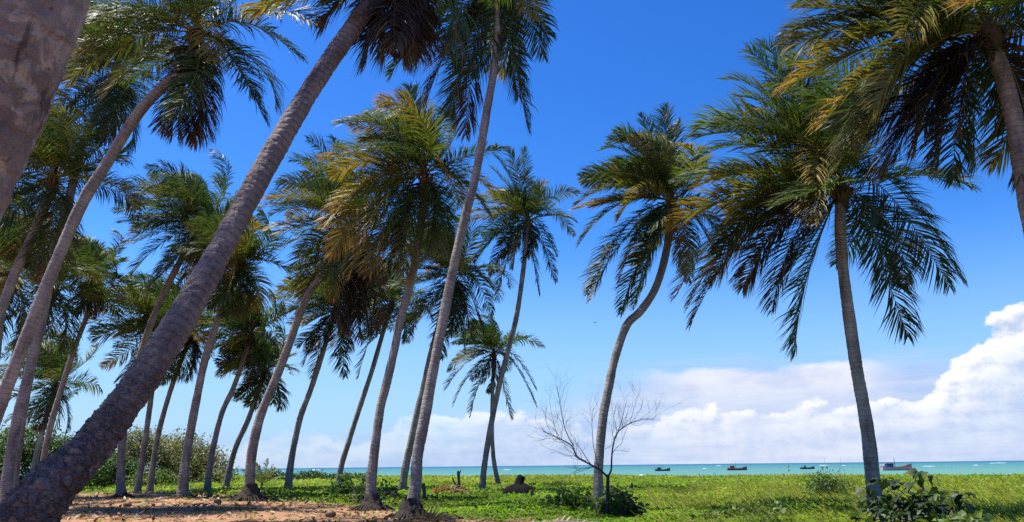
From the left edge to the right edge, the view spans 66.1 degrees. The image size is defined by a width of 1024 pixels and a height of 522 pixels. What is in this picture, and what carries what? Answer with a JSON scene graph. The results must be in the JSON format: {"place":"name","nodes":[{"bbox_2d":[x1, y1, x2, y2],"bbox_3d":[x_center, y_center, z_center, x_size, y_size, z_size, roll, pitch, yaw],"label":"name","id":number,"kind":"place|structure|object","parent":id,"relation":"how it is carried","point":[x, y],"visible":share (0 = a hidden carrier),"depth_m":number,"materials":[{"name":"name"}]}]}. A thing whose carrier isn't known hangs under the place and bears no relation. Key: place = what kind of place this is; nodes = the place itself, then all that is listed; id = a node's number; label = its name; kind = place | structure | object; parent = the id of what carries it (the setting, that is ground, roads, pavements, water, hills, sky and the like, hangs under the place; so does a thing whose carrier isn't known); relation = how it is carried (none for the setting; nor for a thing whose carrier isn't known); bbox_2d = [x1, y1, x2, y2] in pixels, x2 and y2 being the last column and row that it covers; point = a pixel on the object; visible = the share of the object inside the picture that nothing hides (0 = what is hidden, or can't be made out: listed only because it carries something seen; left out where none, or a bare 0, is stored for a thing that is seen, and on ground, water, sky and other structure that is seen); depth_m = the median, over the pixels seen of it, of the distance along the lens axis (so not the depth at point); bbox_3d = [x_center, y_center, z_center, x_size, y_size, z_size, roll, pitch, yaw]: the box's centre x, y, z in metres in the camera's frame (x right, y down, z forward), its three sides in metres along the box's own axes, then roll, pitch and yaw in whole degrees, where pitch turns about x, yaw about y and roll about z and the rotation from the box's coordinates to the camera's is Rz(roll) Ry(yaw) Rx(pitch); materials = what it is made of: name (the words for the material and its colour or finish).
{"place":"outdoors","nodes":[
{"label":"outdoors","id":0,"kind":"place"},
{"bbox_2d":[0,0,1023,470],"label":"sky","id":1,"kind":"structure","parent":0,"point":[957,394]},
{"bbox_2d":[20,461,1023,476],"bbox_3d":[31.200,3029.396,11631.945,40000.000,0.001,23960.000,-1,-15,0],"label":"sea","id":2,"kind":"structure","parent":0,"point":[973,467],"depth_m":525.25,"materials":[{"name":"liquid"}]},
{"bbox_2d":[655,467,669,470],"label":"fishing boat","id":3,"kind":"object","parent":2,"relation":"on","point":[660,469],"visible":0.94,"depth_m":385.57,"materials":[{"name":"paint"}]},
{"bbox_2d":[727,462,746,469],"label":"fishing boat","id":4,"kind":"object","parent":2,"relation":"on","point":[734,468],"visible":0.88,"depth_m":385.61,"materials":[{"name":"paint"}]},
{"bbox_2d":[800,464,814,468],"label":"fishing boat","id":5,"kind":"object","parent":2,"relation":"on","point":[804,467],"visible":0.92,"depth_m":414.65,"materials":[{"name":"paint"}]},
{"bbox_2d":[879,460,911,470],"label":"fishing boat","id":6,"kind":"object","parent":2,"relation":"on","point":[888,467],"visible":0.88,"depth_m":308.08,"materials":[{"name":"paint"}]},
{"bbox_2d":[61,475,1023,521],"bbox_3d":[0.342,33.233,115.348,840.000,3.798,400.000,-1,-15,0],"label":"ground","id":7,"kind":"structure","parent":0,"point":[278,514],"depth_m":24.70,"materials":[{"name":"brown sand"}]},
{"bbox_2d":[0,432,29,480],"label":"leafy bush","id":8,"kind":"object","parent":7,"relation":"on","point":[2,454],"visible":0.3,"depth_m":57.66,"materials":[{"name":"green plant"}]},
{"bbox_2d":[0,418,63,481],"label":"leafy bush","id":9,"kind":"object","parent":7,"relation":"on","point":[28,432],"visible":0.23,"depth_m":59.72,"materials":[{"name":"green plant"}]},
{"bbox_2d":[0,0,90,221],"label":"coconut palm","id":10,"kind":"object","parent":7,"relation":"on","point":[38,39],"visible":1,"depth_m":2.87,"materials":[{"name":"brown plant"}]},
{"bbox_2d":[0,323,102,469],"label":"coconut palm","id":11,"kind":"object","parent":7,"relation":"on","point":[51,364],"visible":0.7,"depth_m":53.14,"materials":[{"name":"green plant"}]},
{"bbox_2d":[0,179,115,357],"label":"coconut palm","id":12,"kind":"object","parent":7,"relation":"on","point":[6,264],"visible":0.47,"depth_m":34.91,"materials":[{"name":"green plant"}]},
{"bbox_2d":[20,425,97,486],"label":"leafy bush","id":13,"kind":"object","parent":7,"relation":"on","point":[62,442],"visible":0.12,"depth_m":60.96,"materials":[{"name":"green plant"}]},
{"bbox_2d":[5,213,127,487],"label":"coconut palm","id":14,"kind":"object","parent":7,"relation":"on","point":[58,294],"visible":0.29,"depth_m":41.12,"materials":[{"name":"green plant"}]},
{"bbox_2d":[0,73,148,326],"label":"coconut palm","id":15,"kind":"object","parent":7,"relation":"on","point":[54,152],"visible":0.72,"depth_m":29.31,"materials":[{"name":"green plant"}]},
{"bbox_2d":[40,229,137,460],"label":"coconut palm","id":16,"kind":"object","parent":7,"relation":"on","point":[98,250],"visible":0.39,"depth_m":43.56,"materials":[{"name":"green plant"}]},
{"bbox_2d":[0,0,198,502],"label":"coconut palm","id":17,"kind":"object","parent":7,"relation":"on","point":[117,97],"visible":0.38,"depth_m":30.99,"materials":[{"name":"green plant"}]},
{"bbox_2d":[84,450,143,487],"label":"leafy bush","id":18,"kind":"object","parent":7,"relation":"on","point":[101,474],"visible":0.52,"depth_m":57.15,"materials":[{"name":"green plant"}]},
{"bbox_2d":[123,502,131,506],"bbox_3d":[-14.033,8.892,28.723,0.312,0.220,0.234,-1,-15,0],"label":"coconut husk","id":19,"kind":"object","parent":7,"relation":"on","point":[127,504],"visible":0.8,"depth_m":28.65,"materials":[{"name":"beige plant"}]},
{"bbox_2d":[86,425,197,484],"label":"dense bush","id":20,"kind":"object","parent":7,"relation":"on","point":[136,442],"visible":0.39,"depth_m":66.25,"materials":[{"name":"green plant"}]},
{"bbox_2d":[76,258,222,492],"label":"coconut palm","id":21,"kind":"object","parent":7,"relation":"on","point":[148,300],"visible":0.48,"depth_m":45.73,"materials":[{"name":"green plant"}]},
{"bbox_2d":[125,466,178,488],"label":"leafy bush","id":22,"kind":"object","parent":7,"relation":"on","point":[158,473],"visible":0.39,"depth_m":55.80,"materials":[{"name":"green plant"}]},
{"bbox_2d":[0,0,328,425],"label":"coconut palm","id":23,"kind":"object","parent":7,"relation":"on","point":[194,58],"visible":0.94,"depth_m":22.81,"materials":[{"name":"green plant"}]},
{"bbox_2d":[134,428,206,481],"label":"dense bush","id":24,"kind":"object","parent":7,"relation":"on","point":[193,462],"visible":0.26,"depth_m":69.49,"materials":[{"name":"green plant"}]},
{"bbox_2d":[121,272,239,492],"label":"coconut palm","id":25,"kind":"object","parent":7,"relation":"on","point":[183,374],"visible":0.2,"depth_m":47.63,"materials":[{"name":"green plant"}]},
{"bbox_2d":[108,149,267,497],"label":"coconut palm","id":26,"kind":"object","parent":7,"relation":"on","point":[189,194],"visible":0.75,"depth_m":40.98,"materials":[{"name":"green plant"}]},
{"bbox_2d":[160,500,217,510],"bbox_3d":[-10.410,7.870,25.445,2.162,0.373,0.707,-3,-15,10],"label":"fallen frond","id":27,"kind":"object","parent":7,"relation":"on","point":[197,505],"visible":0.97,"depth_m":25.34,"materials":[{"name":"brown plant"}]},
{"bbox_2d":[147,427,237,482],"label":"dense bush","id":28,"kind":"object","parent":7,"relation":"on","point":[198,440],"visible":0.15,"depth_m":73.00,"materials":[{"name":"green plant"}]},
{"bbox_2d":[165,441,241,482],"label":"dense bush","id":29,"kind":"object","parent":7,"relation":"on","point":[217,460],"visible":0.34,"depth_m":71.15,"materials":[{"name":"green plant"}]},
{"bbox_2d":[194,467,239,484],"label":"dense bush","id":30,"kind":"object","parent":7,"relation":"on","point":[217,476],"visible":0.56,"depth_m":67.04,"materials":[{"name":"green plant"}]},
{"bbox_2d":[213,499,221,504],"bbox_3d":[-10.931,8.953,29.215,0.312,0.220,0.234,-1,-15,0],"label":"coconut husk","id":31,"kind":"object","parent":7,"relation":"on","point":[218,501],"visible":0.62,"depth_m":29.14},
{"bbox_2d":[166,205,302,498],"bbox_3d":[-13.796,4.147,38.354,6.782,14.644,6.482,-1,-15,0],"label":"coconut palm","id":32,"kind":"object","parent":7,"relation":"on","point":[232,283],"visible":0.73,"depth_m":38.42,"materials":[{"name":"green plant"}]},
{"bbox_2d":[193,289,286,492],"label":"coconut palm","id":33,"kind":"object","parent":7,"relation":"on","point":[249,333],"visible":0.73,"depth_m":45.89,"materials":[{"name":"green plant"}]},
{"bbox_2d":[0,0,511,521],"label":"coconut palm","id":34,"kind":"object","parent":7,"relation":"on","point":[52,486],"visible":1,"depth_m":11.29,"materials":[{"name":"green plant"}]},
{"bbox_2d":[213,324,301,487],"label":"coconut palm","id":35,"kind":"object","parent":7,"relation":"on","point":[257,391],"visible":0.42,"depth_m":49.33,"materials":[{"name":"green plant"}]},
{"bbox_2d":[241,458,284,485],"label":"bush","id":36,"kind":"object","parent":7,"relation":"on","point":[261,475],"visible":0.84,"depth_m":53.95,"materials":[{"name":"green plant"}]},
{"bbox_2d":[255,468,295,480],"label":"shore bush","id":37,"kind":"object","parent":7,"relation":"on","point":[273,474],"visible":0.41,"depth_m":78.51,"materials":[{"name":"green plant"}]},
{"bbox_2d":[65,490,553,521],"bbox_3d":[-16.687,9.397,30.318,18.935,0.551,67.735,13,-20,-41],"label":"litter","id":38,"kind":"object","parent":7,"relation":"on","point":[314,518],"visible":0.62,"depth_m":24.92,"materials":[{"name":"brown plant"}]},
{"bbox_2d":[284,468,335,479],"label":"shore bush","id":39,"kind":"object","parent":7,"relation":"on","point":[310,474],"visible":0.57,"depth_m":80.12,"materials":[{"name":"green plant"}]},
{"bbox_2d":[226,131,426,501],"bbox_3d":[-8.045,1.920,34.790,7.185,17.080,7.276,-9,-17,29],"label":"coconut palm","id":40,"kind":"object","parent":7,"relation":"on","point":[324,186],"visible":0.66,"depth_m":34.69,"materials":[{"name":"green plant"}]},
{"bbox_2d":[269,260,390,488],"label":"coconut palm","id":41,"kind":"object","parent":7,"relation":"on","point":[320,308],"visible":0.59,"depth_m":46.92,"materials":[{"name":"green plant"}]},
{"bbox_2d":[325,510,335,517],"bbox_3d":[-5.054,7.063,21.942,0.312,0.220,0.234,-1,-15,0],"label":"coconut husk","id":42,"kind":"object","parent":7,"relation":"on","point":[330,514],"visible":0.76,"depth_m":21.86,"materials":[{"name":"grey plant"}]},
{"bbox_2d":[313,474,357,501],"bbox_3d":[-6.699,9.249,31.786,1.965,1.269,1.875,-10,-17,32],"label":"leafy shrub","id":43,"kind":"object","parent":7,"relation":"on","point":[344,491],"visible":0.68,"depth_m":31.44,"materials":[{"name":"green plant"}]},
{"bbox_2d":[334,471,366,478],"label":"shore bush","id":44,"kind":"object","parent":7,"relation":"on","point":[347,475],"visible":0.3,"depth_m":82.02,"materials":[{"name":"green plant"}]},
{"bbox_2d":[337,476,385,505],"bbox_3d":[-5.423,8.351,28.703,1.947,1.456,1.662,-1,-15,0],"label":"leafy shrub","id":45,"kind":"object","parent":7,"relation":"on","point":[359,496],"visible":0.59,"depth_m":28.67,"materials":[{"name":"green plant"}]},
{"bbox_2d":[329,255,434,485],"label":"coconut palm","id":46,"kind":"object","parent":7,"relation":"on","point":[395,296],"visible":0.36,"depth_m":51.98,"materials":[{"name":"green plant"}]},
{"bbox_2d":[376,479,402,502],"bbox_3d":[-4.867,9.021,30.740,1.281,1.024,1.461,-1,-15,0],"label":"leafy shrub","id":47,"kind":"object","parent":7,"relation":"on","point":[389,489],"visible":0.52,"depth_m":30.65,"materials":[{"name":"green plant"}]},
{"bbox_2d":[391,491,395,505],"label":"dead stem","id":48,"kind":"object","parent":7,"relation":"on","point":[393,494],"visible":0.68,"depth_m":28.71,"materials":[{"name":"brown wood"}]},
{"bbox_2d":[313,78,515,511],"bbox_3d":[-4.009,0.707,28.419,6.744,16.292,6.832,6,-16,-24],"label":"coconut palm","id":49,"kind":"object","parent":7,"relation":"on","point":[418,146],"visible":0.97,"depth_m":28.44,"materials":[{"name":"green plant"}]},
{"bbox_2d":[421,483,425,499],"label":"dead stem","id":50,"kind":"object","parent":7,"relation":"on","point":[423,486],"visible":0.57,"depth_m":30.69,"materials":[{"name":"brown wood"}]},
{"bbox_2d":[404,504,456,521],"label":"fallen frond","id":51,"kind":"object","parent":7,"relation":"on","point":[443,515],"visible":0.98,"depth_m":19.09,"materials":[{"name":"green plant"}]},
{"bbox_2d":[380,213,517,494],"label":"coconut palm","id":52,"kind":"object","parent":7,"relation":"on","point":[459,310],"visible":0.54,"depth_m":42.41,"materials":[{"name":"green plant"}]},
{"bbox_2d":[430,483,471,495],"bbox_3d":[-2.867,10.622,36.609,1.858,0.643,1.267,-7,-16,24],"label":"dry frond heap","id":53,"kind":"object","parent":7,"relation":"on","point":[454,489],"visible":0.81,"depth_m":36.51,"materials":[{"name":"brown plant"}]},
{"bbox_2d":[452,470,460,488],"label":"dead stem","id":54,"kind":"object","parent":7,"relation":"on","point":[458,476],"visible":0.69,"depth_m":39.48,"materials":[{"name":"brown wood"}]},
{"bbox_2d":[379,0,558,520],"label":"coconut palm","id":55,"kind":"object","parent":7,"relation":"on","point":[499,29],"visible":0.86,"depth_m":24.59,"materials":[{"name":"green plant"}]},
{"bbox_2d":[443,313,544,485],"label":"coconut palm","id":56,"kind":"object","parent":7,"relation":"on","point":[488,340],"visible":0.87,"depth_m":53.66,"materials":[{"name":"green plant"}]},
{"bbox_2d":[502,474,538,494],"bbox_3d":[0.353,10.284,36.082,1.584,0.992,1.562,-9,-17,30],"label":"burnt stump","id":57,"kind":"object","parent":7,"relation":"on","point":[519,486],"visible":0.81,"depth_m":35.63,"materials":[{"name":"grey wood"}]},
{"bbox_2d":[470,145,579,493],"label":"coconut palm","id":58,"kind":"object","parent":7,"relation":"on","point":[522,204],"visible":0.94,"depth_m":43.67,"materials":[{"name":"green plant"}]},
{"bbox_2d":[523,485,538,499],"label":"spiky plant","id":59,"kind":"object","parent":7,"relation":"on","point":[532,493],"visible":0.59,"depth_m":29.74,"materials":[{"name":"green plant"}]},
{"bbox_2d":[495,515,585,521],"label":"dry frond heap","id":60,"kind":"object","parent":7,"relation":"on","point":[527,520],"visible":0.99,"depth_m":16.94,"materials":[{"name":"beige plant"}]},
{"bbox_2d":[63,471,1023,521],"bbox_3d":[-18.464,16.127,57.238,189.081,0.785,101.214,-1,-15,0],"label":"grass","id":61,"kind":"structure","parent":7,"relation":"on","point":[788,493],"depth_m":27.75,"materials":[{"name":"green plant"}]},
{"bbox_2d":[541,488,605,511],"bbox_3d":[1.894,7.386,23.915,1.932,0.980,1.928,-8,-16,25],"label":"leafy shrub","id":62,"kind":"object","parent":7,"relation":"on","point":[571,499],"visible":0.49,"depth_m":23.64,"materials":[{"name":"green plant"}]},
{"bbox_2d":[552,520,597,521],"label":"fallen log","id":63,"kind":"object","parent":7,"relation":"on","point":[572,521],"visible":1,"depth_m":16.88,"materials":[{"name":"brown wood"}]},
{"bbox_2d":[526,365,690,513],"bbox_3d":[2.429,4.663,20.588,4.621,4.192,1.880,3,-15,-14],"label":"bare shrub","id":64,"kind":"object","parent":7,"relation":"on","point":[607,480],"visible":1,"depth_m":20.38,"materials":[{"name":"brown wood"}]},
{"bbox_2d":[586,482,649,519],"bbox_3d":[2.731,6.321,20.579,1.662,1.113,1.434,9,-18,-33],"label":"leafy shrub","id":65,"kind":"object","parent":7,"relation":"on","point":[621,504],"visible":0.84,"depth_m":20.32,"materials":[{"name":"green plant"}]},
{"bbox_2d":[569,101,742,506],"bbox_3d":[4.782,1.029,25.468,5.440,13.981,4.629,-13,-19,41],"label":"coconut palm","id":66,"kind":"object","parent":7,"relation":"on","point":[658,164],"visible":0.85,"depth_m":26.09,"materials":[{"name":"green plant"}]},
{"bbox_2d":[705,492,805,521],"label":"leafy shrub","id":67,"kind":"object","parent":7,"relation":"on","point":[747,510],"visible":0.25,"depth_m":16.49,"materials":[{"name":"green plant"}]},
{"bbox_2d":[659,30,983,513],"bbox_3d":[8.585,-0.348,21.373,7.746,14.442,6.787,-10,-17,33],"label":"coconut palm","id":68,"kind":"object","parent":7,"relation":"on","point":[799,183],"visible":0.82,"depth_m":21.28,"materials":[{"name":"green plant"}]},
{"bbox_2d":[797,466,865,496],"bbox_3d":[11.231,7.955,27.919,2.510,1.310,2.279,-1,-15,0],"label":"leafy shrub","id":69,"kind":"object","parent":7,"relation":"on","point":[821,486],"visible":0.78,"depth_m":27.60,"materials":[{"name":"green plant"}]},
{"bbox_2d":[771,0,1023,233],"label":"coconut palm","id":70,"kind":"object","parent":7,"relation":"on","point":[945,70],"visible":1,"depth_m":15.04,"materials":[{"name":"green plant"}]},
{"bbox_2d":[846,468,991,521],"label":"broad leaved bush","id":71,"kind":"object","parent":7,"relation":"on","point":[884,513],"visible":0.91,"depth_m":12.73,"materials":[{"name":"green plant"}]},
{"bbox_2d":[889,504,1000,521],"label":"leafy shrub","id":72,"kind":"object","parent":7,"relation":"on","point":[976,516],"visible":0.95,"depth_m":11.76,"materials":[{"name":"green plant"}]}
]}

